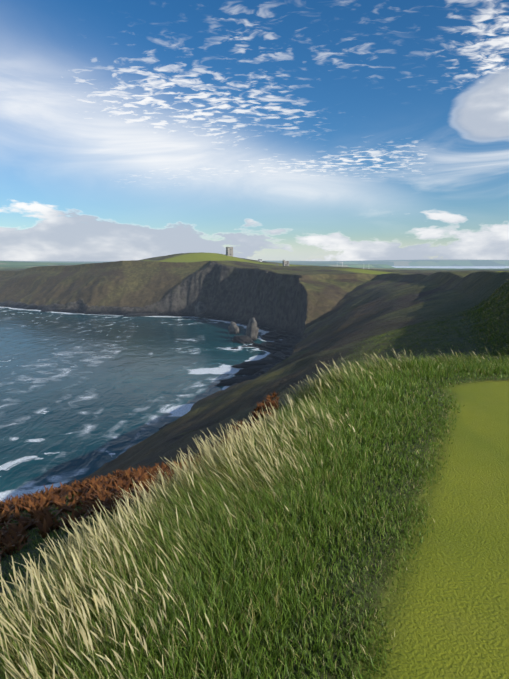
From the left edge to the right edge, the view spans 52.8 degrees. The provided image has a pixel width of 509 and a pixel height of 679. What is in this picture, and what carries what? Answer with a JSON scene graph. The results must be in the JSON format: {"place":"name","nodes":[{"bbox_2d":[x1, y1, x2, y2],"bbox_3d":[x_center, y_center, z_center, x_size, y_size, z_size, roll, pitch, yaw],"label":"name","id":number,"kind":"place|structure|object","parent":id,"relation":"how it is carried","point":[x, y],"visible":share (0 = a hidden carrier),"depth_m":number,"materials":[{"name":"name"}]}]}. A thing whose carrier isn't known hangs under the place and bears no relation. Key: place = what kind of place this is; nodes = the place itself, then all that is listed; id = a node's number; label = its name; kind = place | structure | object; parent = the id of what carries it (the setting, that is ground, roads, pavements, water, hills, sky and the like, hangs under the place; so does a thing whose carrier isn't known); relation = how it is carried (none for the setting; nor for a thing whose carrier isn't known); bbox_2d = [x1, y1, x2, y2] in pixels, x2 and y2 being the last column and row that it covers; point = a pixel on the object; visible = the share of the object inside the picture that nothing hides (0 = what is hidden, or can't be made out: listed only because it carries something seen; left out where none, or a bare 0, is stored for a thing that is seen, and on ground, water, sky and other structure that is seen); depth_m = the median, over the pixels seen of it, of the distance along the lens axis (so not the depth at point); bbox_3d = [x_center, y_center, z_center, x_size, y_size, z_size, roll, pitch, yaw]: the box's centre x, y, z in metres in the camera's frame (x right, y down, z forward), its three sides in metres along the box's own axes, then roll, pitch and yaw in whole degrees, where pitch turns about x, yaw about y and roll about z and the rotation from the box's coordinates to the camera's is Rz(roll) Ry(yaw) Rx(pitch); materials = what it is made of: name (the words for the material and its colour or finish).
{"place":"outdoors","nodes":[
{"label":"outdoors","id":0,"kind":"place"},
{"bbox_2d":[0,252,508,678],"bbox_3d":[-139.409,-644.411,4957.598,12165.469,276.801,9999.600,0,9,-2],"label":"headland terrain","id":1,"kind":"structure","parent":0,"point":[451,620],"depth_m":45.36,"materials":[{"name":"green plant"}]},
{"bbox_2d":[0,391,278,562],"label":"bracken fern fronds","id":2,"kind":"object","parent":1,"relation":"on","point":[92,491],"visible":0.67,"depth_m":17.99,"materials":[{"name":"brown plant"}]},
{"bbox_2d":[222,247,232,255],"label":"signal tower","id":3,"kind":"structure","parent":1,"relation":"on","point":[229,251],"depth_m":734.89,"materials":[{"name":"stone"}]},
{"bbox_2d":[283,260,288,265],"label":"building","id":4,"kind":"structure","parent":1,"relation":"on","point":[285,263],"depth_m":646.55,"materials":[{"name":"stone"}]},
{"bbox_2d":[0,357,508,678],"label":"grass","id":5,"kind":"structure","parent":0,"point":[371,405],"depth_m":2.83,"materials":[{"name":"green plant"}]},
{"bbox_2d":[0,282,508,678],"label":"rough grass","id":6,"kind":"structure","parent":0,"point":[69,580],"depth_m":2.94,"materials":[{"name":"beige plant"}]},
{"bbox_2d":[0,266,508,501],"bbox_3d":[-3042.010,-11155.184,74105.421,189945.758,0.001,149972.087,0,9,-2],"label":"sea","id":7,"kind":"structure","parent":0,"point":[83,395],"depth_m":225.86,"materials":[{"name":"blue liquid"}]},
{"bbox_2d":[40,308,53,311],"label":"skerry rock","id":8,"kind":"object","parent":7,"relation":"in","point":[48,310],"visible":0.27,"depth_m":539.09,"materials":[{"name":"grey stone"}]},
{"bbox_2d":[125,313,157,316],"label":"skerry rock","id":9,"kind":"object","parent":7,"relation":"in","point":[140,314],"visible":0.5,"depth_m":493.50,"materials":[{"name":"grey stone"}]},
{"bbox_2d":[195,301,206,315],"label":"sea stack rock","id":10,"kind":"object","parent":7,"relation":"in","point":[200,307],"visible":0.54,"depth_m":484.54,"materials":[{"name":"grey stone"}]},
{"bbox_2d":[228,321,239,333],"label":"sea stack rock","id":11,"kind":"object","parent":7,"relation":"in","point":[233,328],"visible":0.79,"depth_m":371.17,"materials":[{"name":"grey stone"}]},
{"bbox_2d":[214,375,259,385],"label":"rock slab","id":12,"kind":"object","parent":7,"relation":"in","point":[232,380],"visible":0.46,"depth_m":217.86,"materials":[{"name":"grey stone"}]},
{"bbox_2d":[232,335,253,343],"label":"rock","id":13,"kind":"object","parent":7,"relation":"in","point":[242,339],"visible":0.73,"depth_m":328.95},
{"bbox_2d":[246,318,258,340],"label":"sea stack","id":14,"kind":"object","parent":7,"relation":"in","point":[252,329],"visible":0.75,"depth_m":336.73,"materials":[{"name":"grey stone"}]},
{"bbox_2d":[234,365,273,374],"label":"rock slab","id":15,"kind":"object","parent":7,"relation":"in","point":[250,370],"visible":0.42,"depth_m":236.74,"materials":[{"name":"grey stone"}]},
{"bbox_2d":[231,359,280,368],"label":"rock slab","id":16,"kind":"object","parent":7,"relation":"in","point":[247,364],"visible":0.38,"depth_m":253.53,"materials":[{"name":"grey stone"}]},
{"bbox_2d":[265,332,277,335],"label":"skerry rock","id":17,"kind":"object","parent":7,"relation":"in","point":[271,333],"visible":0.31,"depth_m":354.77,"materials":[{"name":"grey stone"}]},
{"bbox_2d":[0,0,508,260],"label":"sky","id":18,"kind":"structure","parent":0,"point":[266,130],"materials":[{"name":"blue"}]}
]}

